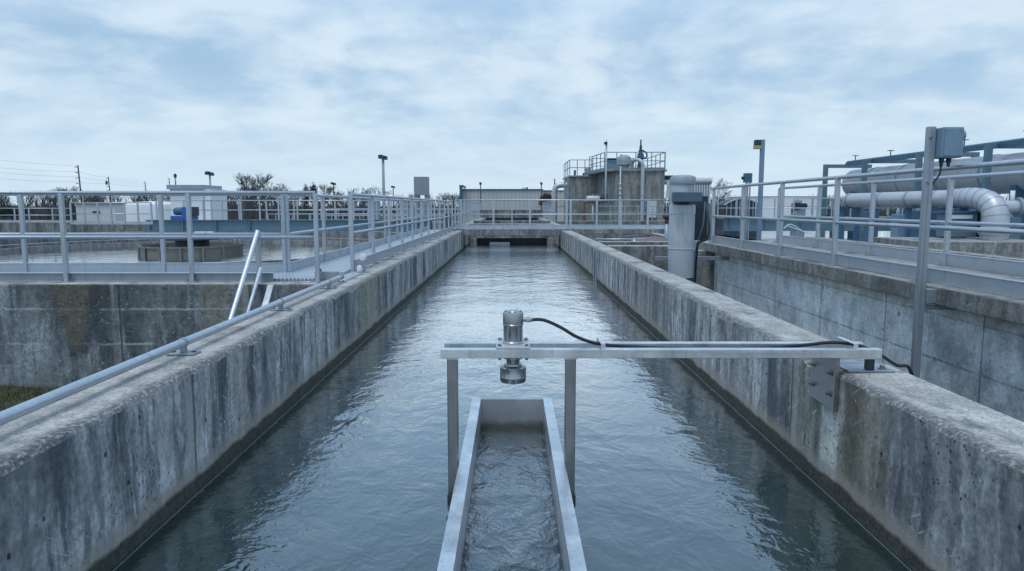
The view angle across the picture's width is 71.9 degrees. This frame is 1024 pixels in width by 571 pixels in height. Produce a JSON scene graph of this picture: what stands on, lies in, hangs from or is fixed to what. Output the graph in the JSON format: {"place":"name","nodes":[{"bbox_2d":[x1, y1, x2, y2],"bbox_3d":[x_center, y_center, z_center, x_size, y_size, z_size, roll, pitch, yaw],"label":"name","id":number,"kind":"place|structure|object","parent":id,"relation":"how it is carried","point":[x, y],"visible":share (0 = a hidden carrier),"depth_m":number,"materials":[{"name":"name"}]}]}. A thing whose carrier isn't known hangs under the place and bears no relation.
{"place":"outdoors","nodes":[
{"label":"outdoors","id":0,"kind":"place"},
{"bbox_2d":[0,381,59,411],"bbox_3d":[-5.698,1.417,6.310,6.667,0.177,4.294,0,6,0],"label":"grass","id":1,"kind":"structure","parent":0,"point":[2,406],"depth_m":8.08,"materials":[{"name":"plant"}]},
{"bbox_2d":[0,222,74,232],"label":"wall","id":2,"kind":"structure","parent":0,"point":[33,227],"depth_m":53.84,"materials":[{"name":"concrete"}]},
{"bbox_2d":[0,208,69,221],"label":"railing","id":3,"kind":"object","parent":2,"relation":"on","point":[29,215],"visible":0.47,"depth_m":53.92,"materials":[{"name":"metal"}]},
{"bbox_2d":[74,203,126,220],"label":"building","id":4,"kind":"structure","parent":0,"point":[104,207],"depth_m":69.65,"materials":[{"name":"grey metal"}]},
{"bbox_2d":[69,202,152,223],"bbox_3d":[-20.344,-3.665,35.815,4.158,1.126,0.070,0,6,0],"label":"railing","id":5,"kind":"object","parent":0,"point":[138,221],"visible":1,"depth_m":35.80,"materials":[{"name":"metal"}]},
{"bbox_2d":[75,224,146,232],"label":"wall","id":6,"kind":"structure","parent":0,"point":[86,228],"depth_m":55.85,"materials":[{"name":"concrete"}]},
{"bbox_2d":[0,230,462,570],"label":"channel wall","id":7,"kind":"structure","parent":0,"point":[111,474],"depth_m":3.72,"materials":[{"name":"concrete"}]},
{"bbox_2d":[0,274,343,425],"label":"handrail pipe","id":8,"kind":"object","parent":7,"relation":"on","point":[43,400],"visible":1,"depth_m":3.91,"materials":[{"name":"metal"}]},
{"bbox_2d":[314,268,338,279],"bbox_3d":[-2.280,-0.141,8.690,0.280,0.138,0.100,0,6,0],"label":"junction box","id":9,"kind":"object","parent":7,"relation":"on","point":[325,275],"visible":0.55,"depth_m":8.64,"materials":[{"name":"metal"}]},
{"bbox_2d":[336,265,362,281],"bbox_3d":[-2.095,-0.162,9.044,0.150,0.116,1.090,0,6,0],"label":"cable tray","id":10,"kind":"object","parent":7,"relation":"on","point":[349,276],"visible":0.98,"depth_m":9.24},
{"bbox_2d":[348,193,452,271],"bbox_3d":[-2.215,-1.659,17.947,0.150,1.094,16.620,0,6,0],"label":"railing","id":11,"kind":"object","parent":7,"relation":"on","point":[374,257],"visible":0.99,"depth_m":12.75,"materials":[{"name":"metal"}]},
{"bbox_2d":[268,214,457,228],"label":"railing","id":12,"kind":"object","parent":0,"point":[437,222],"visible":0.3,"depth_m":57.99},
{"bbox_2d":[414,177,429,219],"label":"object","id":13,"kind":"structure","parent":0,"point":[421,185],"depth_m":74.33,"materials":[{"name":"grey metal"}]},
{"bbox_2d":[432,222,459,228],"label":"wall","id":14,"kind":"structure","parent":0,"point":[442,227],"depth_m":67.78,"materials":[{"name":"concrete"}]},
{"bbox_2d":[320,208,459,219],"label":"railing","id":15,"kind":"object","parent":14,"relation":"on","point":[380,215],"visible":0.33,"depth_m":67.91,"materials":[{"name":"metal"}]},
{"bbox_2d":[454,218,485,248],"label":"channel wall","id":16,"kind":"structure","parent":0,"point":[465,241],"depth_m":28.67,"materials":[{"name":"concrete"}]},
{"bbox_2d":[454,200,480,227],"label":"railing","id":17,"kind":"object","parent":16,"relation":"on","point":[477,207],"visible":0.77,"depth_m":37.72,"materials":[{"name":"metal"}]},
{"bbox_2d":[473,220,550,222],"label":"cross beam","id":18,"kind":"structure","parent":16,"relation":"attached to","point":[509,221],"depth_m":32.88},
{"bbox_2d":[0,206,957,220],"bbox_3d":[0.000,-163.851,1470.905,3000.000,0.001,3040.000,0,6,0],"label":"ground","id":19,"kind":"structure","parent":0,"point":[355,219],"depth_m":147.10,"materials":[{"name":"concrete"}]},
{"bbox_2d":[0,204,36,220],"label":"bush","id":20,"kind":"object","parent":19,"relation":"on","point":[6,211],"visible":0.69,"depth_m":108.68,"materials":[{"name":"green plant"}]},
{"bbox_2d":[43,186,77,219],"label":"bare tree","id":21,"kind":"object","parent":19,"relation":"on","point":[54,200],"visible":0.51,"depth_m":139.41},
{"bbox_2d":[0,189,257,219],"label":"woodland","id":22,"kind":"object","parent":19,"relation":"on","point":[97,199],"visible":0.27,"depth_m":147.24,"materials":[{"name":"plant"}]},
{"bbox_2d":[125,201,170,220],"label":"storage tank","id":23,"kind":"object","parent":19,"relation":"on","point":[132,207],"visible":0.18,"depth_m":61.89,"materials":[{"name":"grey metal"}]},
{"bbox_2d":[0,280,325,387],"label":"cross wall","id":24,"kind":"structure","parent":19,"relation":"on","point":[55,334],"depth_m":8.38,"materials":[{"name":"concrete"}]},
{"bbox_2d":[0,272,274,281],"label":"edge beam","id":25,"kind":"structure","parent":24,"relation":"on","point":[123,276],"depth_m":8.58,"materials":[{"name":"metal"}]},
{"bbox_2d":[0,191,322,281],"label":"railing","id":26,"kind":"object","parent":24,"relation":"on","point":[64,237],"visible":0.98,"depth_m":8.46,"materials":[{"name":"metal"}]},
{"bbox_2d":[228,230,275,319],"bbox_3d":[-2.921,0.405,7.564,0.290,1.938,1.977,0,6,0],"label":"access ladder","id":27,"kind":"object","parent":24,"relation":"attached to","point":[270,289],"visible":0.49,"depth_m":8.15,"materials":[{"name":"metal"}]},
{"bbox_2d":[273,272,314,280],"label":"walkway deck","id":28,"kind":"structure","parent":24,"relation":"on","point":[294,276],"depth_m":8.90,"materials":[{"name":"metal"}]},
{"bbox_2d":[0,195,289,271],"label":"railing","id":29,"kind":"object","parent":28,"relation":"on","point":[27,266],"visible":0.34,"depth_m":9.44,"materials":[{"name":"metal"}]},
{"bbox_2d":[166,185,227,232],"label":"control cabin","id":30,"kind":"object","parent":19,"relation":"on","point":[216,205],"visible":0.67,"depth_m":51.69,"materials":[{"name":"metal"}]},
{"bbox_2d":[0,231,400,262],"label":"clarifier tank","id":31,"kind":"object","parent":19,"relation":"on","point":[341,237],"visible":0.11,"depth_m":48.69,"materials":[{"name":"concrete"}]},
{"bbox_2d":[0,242,357,262],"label":"clarifier water","id":32,"kind":"structure","parent":31,"relation":"in","point":[129,254],"depth_m":37.78,"materials":[{"name":"liquid"}]},
{"bbox_2d":[137,239,244,255],"bbox_3d":[-17.923,-2.261,39.999,5.873,1.400,5.521,0,6,0],"label":"feed well","id":33,"kind":"object","parent":32,"relation":"on","point":[179,247],"visible":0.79,"depth_m":38.54,"materials":[{"name":"concrete"}]},
{"bbox_2d":[146,220,431,230],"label":"clarifier bridge","id":34,"kind":"structure","parent":33,"relation":"on","point":[233,225],"depth_m":39.25,"materials":[{"name":"blue paint"}]},
{"bbox_2d":[170,207,198,219],"bbox_3d":[-18.346,-4.062,39.670,1.342,0.720,0.850,0,6,0],"label":"drive motor","id":35,"kind":"object","parent":34,"relation":"on","point":[182,211],"visible":0.69,"depth_m":39.31,"materials":[{"name":"blue paint"}]},
{"bbox_2d":[155,200,431,218],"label":"railing","id":36,"kind":"object","parent":34,"relation":"on","point":[266,208],"visible":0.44,"depth_m":40.33,"materials":[{"name":"metal"}]},
{"bbox_2d":[202,200,426,219],"bbox_3d":[-10.869,-4.195,39.177,12.608,1.095,0.070,0,6,0],"label":"railing","id":37,"kind":"object","parent":34,"relation":"on","point":[278,210],"visible":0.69,"depth_m":39.16,"materials":[{"name":"metal"}]},
{"bbox_2d":[232,172,272,219],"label":"bare tree","id":38,"kind":"object","parent":19,"relation":"on","point":[245,178],"visible":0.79,"depth_m":117.30,"materials":[{"name":"plant"}]},
{"bbox_2d":[243,181,264,219],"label":"bare tree","id":39,"kind":"object","parent":19,"relation":"on","point":[251,186],"visible":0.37,"depth_m":119.52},
{"bbox_2d":[245,181,277,219],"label":"bare tree","id":40,"kind":"object","parent":19,"relation":"on","point":[269,198],"visible":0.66,"depth_m":118.47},
{"bbox_2d":[307,184,335,219],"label":"bare tree","id":41,"kind":"object","parent":19,"relation":"on","point":[328,191],"visible":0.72,"depth_m":125.25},
{"bbox_2d":[227,192,459,218],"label":"woodland","id":42,"kind":"object","parent":19,"relation":"on","point":[263,213],"visible":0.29,"depth_m":152.23,"materials":[{"name":"plant"}]},
{"bbox_2d":[378,155,387,231],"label":"light pole","id":43,"kind":"object","parent":19,"relation":"on","point":[383,157],"visible":0.69,"depth_m":54.33,"materials":[{"name":"grey metal"}]},
{"bbox_2d":[604,140,607,220],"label":"mast","id":44,"kind":"object","parent":19,"relation":"on","point":[606,143],"visible":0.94,"depth_m":44.16,"materials":[{"name":"metal"}]},
{"bbox_2d":[562,169,666,220],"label":"concrete tower","id":45,"kind":"structure","parent":19,"relation":"on","point":[585,186],"depth_m":44.82,"materials":[{"name":"concrete"}]},
{"bbox_2d":[552,179,568,220],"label":"vent pipe","id":46,"kind":"object","parent":45,"relation":"attached to","point":[556,187],"visible":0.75,"depth_m":50.43,"materials":[{"name":"metal"}]},
{"bbox_2d":[589,152,604,172],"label":"railing","id":47,"kind":"object","parent":45,"relation":"on","point":[596,163],"visible":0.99,"depth_m":46.77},
{"bbox_2d":[617,155,630,166],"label":"roof fan","id":48,"kind":"object","parent":45,"relation":"on","point":[623,163],"visible":0.62,"depth_m":45.01},
{"bbox_2d":[607,152,665,168],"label":"railing","id":49,"kind":"object","parent":45,"relation":"on","point":[635,167],"visible":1,"depth_m":44.38,"materials":[{"name":"metal"}]},
{"bbox_2d":[644,201,656,217],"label":"wall panel","id":50,"kind":"structure","parent":45,"relation":"attached to","point":[652,203],"depth_m":44.61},
{"bbox_2d":[665,175,711,184],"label":"transfer pipe","id":51,"kind":"object","parent":45,"relation":"attached to","point":[703,181],"visible":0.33,"depth_m":45.33,"materials":[{"name":"metal"}]},
{"bbox_2d":[598,206,666,221],"bbox_3d":[6.732,-4.038,39.798,4.007,0.897,0.040,0,6,0],"label":"railing","id":52,"kind":"object","parent":19,"relation":"on","point":[624,212],"visible":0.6,"depth_m":39.77,"materials":[{"name":"metal"}]},
{"bbox_2d":[598,241,667,245],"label":"pit wall","id":53,"kind":"structure","parent":19,"relation":"on","point":[606,243],"depth_m":18.00,"materials":[{"name":"concrete"}]},
{"bbox_2d":[607,245,667,270],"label":"pit wall","id":54,"kind":"structure","parent":19,"relation":"on","point":[647,253],"depth_m":16.12,"materials":[{"name":"concrete"}]},
{"bbox_2d":[630,158,644,220],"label":"gooseneck pipe","id":55,"kind":"object","parent":19,"relation":"on","point":[640,161],"visible":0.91,"depth_m":44.27,"materials":[{"name":"metal"}]},
{"bbox_2d":[666,175,705,281],"bbox_3d":[3.163,-0.284,12.998,0.652,3.475,0.614,0,6,0],"label":"vertical pump","id":56,"kind":"object","parent":19,"relation":"on","point":[681,195],"visible":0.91,"depth_m":12.78,"materials":[{"name":"metal"}]},
{"bbox_2d":[694,202,709,282],"bbox_3d":[3.511,-0.649,13.084,0.257,1.784,0.291,0,6,0],"label":"black conduit","id":57,"kind":"object","parent":56,"relation":"attached to","point":[700,241],"visible":0.94,"depth_m":12.99,"materials":[{"name":"rubber"}]},
{"bbox_2d":[694,248,714,290],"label":"tank wall","id":58,"kind":"structure","parent":19,"relation":"on","point":[705,273],"depth_m":14.37,"materials":[{"name":"concrete"}]},
{"bbox_2d":[707,199,716,239],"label":"equipment cabinet","id":59,"kind":"object","parent":19,"relation":"on","point":[710,211],"visible":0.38,"depth_m":49.81,"materials":[{"name":"grey metal"}]},
{"bbox_2d":[710,178,731,201],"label":"bare tree","id":60,"kind":"object","parent":19,"relation":"on","point":[717,185],"visible":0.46,"depth_m":99.16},
{"bbox_2d":[715,199,757,239],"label":"arched cover","id":61,"kind":"object","parent":19,"relation":"on","point":[728,203],"visible":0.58,"depth_m":45.77,"materials":[{"name":"metal"}]},
{"bbox_2d":[741,173,751,239],"bbox_3d":[8.715,-2.133,26.403,0.361,4.090,0.250,0,6,0],"label":"isolator box","id":62,"kind":"object","parent":19,"relation":"on","point":[746,178],"visible":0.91,"depth_m":26.27,"materials":[{"name":"blue paint"}]},
{"bbox_2d":[664,194,848,216],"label":"woodland","id":63,"kind":"object","parent":19,"relation":"on","point":[828,210],"visible":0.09,"depth_m":193.18,"materials":[{"name":"plant"}]},
{"bbox_2d":[753,139,764,239],"bbox_3d":[9.483,-2.904,27.347,0.398,5.408,0.240,0,6,0],"label":"lamp post","id":64,"kind":"object","parent":19,"relation":"on","point":[759,144],"visible":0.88,"depth_m":27.17,"materials":[{"name":"metal"}]},
{"bbox_2d":[725,196,821,217],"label":"building","id":65,"kind":"structure","parent":19,"relation":"on","point":[768,203],"depth_m":77.94,"materials":[{"name":"metal"}]},
{"bbox_2d":[718,218,890,238],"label":"basin bridge","id":66,"kind":"structure","parent":19,"relation":"on","point":[732,224],"depth_m":37.88,"materials":[{"name":"blue paint"}]},
{"bbox_2d":[717,198,904,217],"bbox_3d":[17.131,-4.283,38.965,11.595,1.096,0.060,0,6,0],"label":"railing","id":67,"kind":"object","parent":66,"relation":"on","point":[793,208],"visible":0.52,"depth_m":38.93,"materials":[{"name":"metal"}]},
{"bbox_2d":[714,253,1023,421],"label":"tank wall","id":68,"kind":"structure","parent":19,"relation":"on","point":[978,358],"depth_m":7.52,"materials":[{"name":"concrete"}]},
{"bbox_2d":[655,256,728,259],"bbox_3d":[3.560,0.228,13.451,1.680,1.556,0.160,0,6,0],"label":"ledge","id":69,"kind":"object","parent":68,"relation":"attached to","point":[699,258],"visible":0.24,"depth_m":13.38,"materials":[{"name":"concrete"}]},
{"bbox_2d":[694,240,1023,324],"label":"walkway slab","id":70,"kind":"structure","parent":68,"relation":"on","point":[1000,307],"depth_m":7.75,"materials":[{"name":"concrete"}]},
{"bbox_2d":[708,159,1023,298],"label":"railing","id":71,"kind":"object","parent":70,"relation":"on","point":[1001,286],"visible":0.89,"depth_m":8.02,"materials":[{"name":"metal"}]},
{"bbox_2d":[774,170,1023,275],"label":"railing","id":72,"kind":"object","parent":70,"relation":"on","point":[946,257],"visible":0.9,"depth_m":9.49,"materials":[{"name":"metal"}]},
{"bbox_2d":[863,208,878,239],"bbox_3d":[16.891,-2.299,33.238,0.399,2.880,0.630,0,6,0],"label":"equipment cabinet","id":73,"kind":"object","parent":19,"relation":"on","point":[866,228],"visible":0.33,"depth_m":33.13,"materials":[{"name":"metal"}]},
{"bbox_2d":[890,208,904,236],"bbox_3d":[17.039,-2.024,31.256,0.281,2.780,0.630,0,6,0],"label":"equipment cabinet","id":74,"kind":"object","parent":19,"relation":"on","point":[896,232],"visible":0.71,"depth_m":31.01,"materials":[{"name":"metal"}]},
{"bbox_2d":[805,237,1023,260],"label":"basin wall","id":75,"kind":"structure","parent":19,"relation":"on","point":[961,253],"depth_m":18.78,"materials":[{"name":"concrete"}]},
{"bbox_2d":[910,208,920,236],"bbox_3d":[17.340,-1.996,30.253,0.318,2.950,0.630,0,6,0],"label":"equipment cabinet","id":76,"kind":"object","parent":19,"relation":"on","point":[915,216],"visible":0.31,"depth_m":30.05,"materials":[{"name":"metal"}]},
{"bbox_2d":[821,130,1023,233],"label":"pipe gantry","id":77,"kind":"object","parent":19,"relation":"on","point":[864,165],"visible":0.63,"depth_m":34.83,"materials":[{"name":"metal"}]},
{"bbox_2d":[838,187,1010,240],"bbox_3d":[15.476,-1.939,27.197,1.040,3.525,7.983,-1,7,-12],"label":"lagged pipe","id":78,"kind":"object","parent":19,"relation":"on","point":[990,206],"visible":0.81,"depth_m":25.46,"materials":[{"name":"grey metal"}]},
{"bbox_2d":[1005,191,1023,215],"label":"branch valve","id":79,"kind":"object","parent":78,"relation":"attached to","point":[1015,206],"visible":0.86,"depth_m":23.97,"materials":[{"name":"metal"}]},
{"bbox_2d":[843,195,1008,215],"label":"woodland","id":80,"kind":"object","parent":19,"relation":"on","point":[882,213],"visible":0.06,"depth_m":192.99,"materials":[{"name":"plant"}]},
{"bbox_2d":[910,126,954,377],"bbox_3d":[3.959,0.353,6.602,0.382,3.610,0.100,0,6,0],"label":"instrument post","id":81,"kind":"object","parent":19,"relation":"on","point":[923,294],"visible":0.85,"depth_m":6.51,"materials":[{"name":"metal"}]},
{"bbox_2d":[931,127,965,204],"bbox_3d":[3.964,-1.067,6.412,0.274,0.715,0.237,0,6,0],"label":"instrument box","id":82,"kind":"object","parent":81,"relation":"attached to","point":[949,144],"visible":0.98,"depth_m":6.28,"materials":[{"name":"metal"}]},
{"bbox_2d":[842,152,1023,239],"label":"process drum","id":83,"kind":"object","parent":19,"relation":"on","point":[999,185],"visible":0.31,"depth_m":33.03,"materials":[{"name":"grey metal"}]},
{"bbox_2d":[873,237,1023,256],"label":"plinth","id":84,"kind":"structure","parent":19,"relation":"on","point":[1011,248],"depth_m":22.22,"materials":[{"name":"concrete"}]},
{"bbox_2d":[931,211,980,236],"bbox_3d":[15.720,-2.165,24.814,1.543,0.904,0.800,0,6,0],"label":"switch cabinet","id":85,"kind":"object","parent":84,"relation":"on","point":[973,216],"visible":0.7,"depth_m":24.55,"materials":[{"name":"metal"}]},
{"bbox_2d":[1009,213,1020,238],"bbox_3d":[19.117,-1.538,27.285,0.612,2.708,0.630,0,6,0],"label":"equipment cabinet","id":86,"kind":"object","parent":19,"relation":"on","point":[1013,219],"visible":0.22,"depth_m":26.92,"materials":[{"name":"metal"}]},
{"bbox_3d":[-2.737,-0.259,18.000,0.825,1.698,16.570,0,6,0],"label":"walkway wall","id":87,"kind":"object","parent":19,"relation":"on","visible":0},
{"bbox_2d":[291,230,438,273],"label":"walkway deck","id":88,"kind":"structure","parent":87,"relation":"on","point":[341,264],"depth_m":11.49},
{"bbox_2d":[284,194,429,271],"bbox_3d":[-3.025,-1.640,17.773,0.150,1.094,16.910,0,6,0],"label":"railing","id":89,"kind":"object","parent":88,"relation":"on","point":[302,263],"visible":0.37,"depth_m":12.28,"materials":[{"name":"metal"}]},
{"bbox_2d":[112,244,911,570],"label":"channel water","id":90,"kind":"structure","parent":0,"point":[680,466],"depth_m":4.47,"materials":[{"name":"liquid"}]},
{"bbox_2d":[437,397,586,570],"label":"measuring flume","id":91,"kind":"object","parent":90,"relation":"in","point":[511,412],"visible":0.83,"depth_m":3.84,"materials":[{"name":"silver metal"}]},
{"bbox_2d":[461,428,562,570],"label":"flume water","id":92,"kind":"structure","parent":91,"relation":"in","point":[511,526],"depth_m":3.83,"materials":[{"name":"liquid"}]},
{"bbox_2d":[469,223,554,244],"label":"weir wall","id":93,"kind":"structure","parent":90,"relation":"in","point":[476,240],"depth_m":30.38,"materials":[{"name":"concrete"}]},
{"bbox_2d":[453,228,664,235],"bbox_3d":[2.125,-2.033,26.716,8.950,0.240,0.950,0,6,0],"label":"footbridge","id":94,"kind":"object","parent":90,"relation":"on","point":[511,232],"visible":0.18,"depth_m":26.24,"materials":[{"name":"concrete"}]},
{"bbox_2d":[455,199,669,228],"bbox_3d":[2.100,-2.651,26.248,8.400,1.094,0.070,0,6,0],"label":"railing","id":95,"kind":"object","parent":94,"relation":"on","point":[571,226],"visible":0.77,"depth_m":26.24,"materials":[{"name":"metal"}]},
{"bbox_2d":[464,201,671,224],"bbox_3d":[2.100,-2.743,27.063,8.400,1.094,0.050,0,6,0],"label":"railing","id":96,"kind":"object","parent":94,"relation":"on","point":[512,212],"visible":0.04,"depth_m":27.03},
{"bbox_2d":[473,210,550,219],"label":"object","id":97,"kind":"object","parent":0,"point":[515,217],"depth_m":49.66,"materials":[{"name":"metal"}]},
{"bbox_2d":[0,0,1023,205],"label":"sky","id":98,"kind":"structure","parent":0,"point":[498,94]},
{"bbox_2d":[462,187,563,222],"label":"ribbed building","id":99,"kind":"structure","parent":0,"point":[524,193],"depth_m":104.22,"materials":[{"name":"beige metal"}]},
{"bbox_2d":[538,218,560,248],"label":"channel wall","id":100,"kind":"structure","parent":0,"point":[558,241],"depth_m":28.64,"materials":[{"name":"concrete"}]},
{"bbox_2d":[542,201,554,222],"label":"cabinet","id":101,"kind":"object","parent":100,"relation":"on","point":[545,208],"visible":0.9,"depth_m":41.39,"materials":[{"name":"metal"}]},
{"bbox_2d":[553,221,664,241],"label":"plinth wall","id":102,"kind":"structure","parent":0,"point":[592,236],"depth_m":42.36,"materials":[{"name":"concrete"}]},
{"bbox_2d":[692,193,707,239],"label":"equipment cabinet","id":103,"kind":"object","parent":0,"point":[699,216],"visible":0.2,"depth_m":51.78,"materials":[{"name":"metal"}]},
{"bbox_2d":[693,185,709,202],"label":"white shed","id":104,"kind":"structure","parent":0,"point":[704,190],"depth_m":59.46,"materials":[{"name":"grey metal"}]},
{"bbox_2d":[561,230,1023,570],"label":"channel wall","id":105,"kind":"structure","parent":0,"point":[912,472],"depth_m":3.59,"materials":[{"name":"concrete"}]},
{"bbox_2d":[593,250,596,282],"bbox_3d":[1.792,-0.345,15.208,0.035,0.800,0.340,0,6,0],"label":"gate guide","id":106,"kind":"object","parent":105,"relation":"attached to","point":[595,268],"visible":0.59,"depth_m":15.06,"materials":[{"name":"metal"}]},
{"bbox_2d":[441,337,895,501],"bbox_3d":[0.866,0.889,4.081,2.509,1.190,0.371,0,6,0],"label":"measuring stand","id":107,"kind":"object","parent":105,"relation":"attached to","point":[826,363],"visible":0.91,"depth_m":3.88,"materials":[{"name":"silver metal"}]},
{"bbox_2d":[496,309,531,383],"bbox_3d":[0.013,0.341,3.954,0.199,0.404,0.226,0,6,0],"label":"level sensor","id":108,"kind":"object","parent":107,"relation":"attached to","point":[512,370],"visible":0.89,"depth_m":3.90,"materials":[{"name":"metal"}]},
{"bbox_2d":[532,318,913,375],"bbox_3d":[1.198,0.776,4.003,2.184,1.198,0.119,0,6,0],"label":"sensor cable","id":109,"kind":"object","parent":107,"relation":"attached to","point":[907,366],"visible":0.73,"depth_m":3.95,"materials":[{"name":"black rubber"}]},
{"bbox_2d":[695,230,1023,257],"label":"basin water","id":110,"kind":"structure","parent":0,"point":[768,235],"depth_m":39.67,"materials":[{"name":"liquid"}]},
{"label":"pit water","id":111,"kind":"structure","parent":0,"visible":0},
{"bbox_2d":[622,233,663,240],"bbox_3d":[4.102,-1.353,22.189,1.265,0.530,2.400,0,6,0],"label":"scum box","id":112,"kind":"object","parent":111,"relation":"in","point":[656,237],"visible":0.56,"depth_m":21.17,"materials":[{"name":"metal"}]},
{"bbox_2d":[663,215,668,240],"bbox_3d":[4.372,-1.419,19.967,0.240,1.160,0.228,0,6,0],"label":"rusty standpipe","id":113,"kind":"object","parent":111,"relation":"in","point":[666,231],"visible":0.72,"depth_m":19.90,"materials":[{"name":"metal"}]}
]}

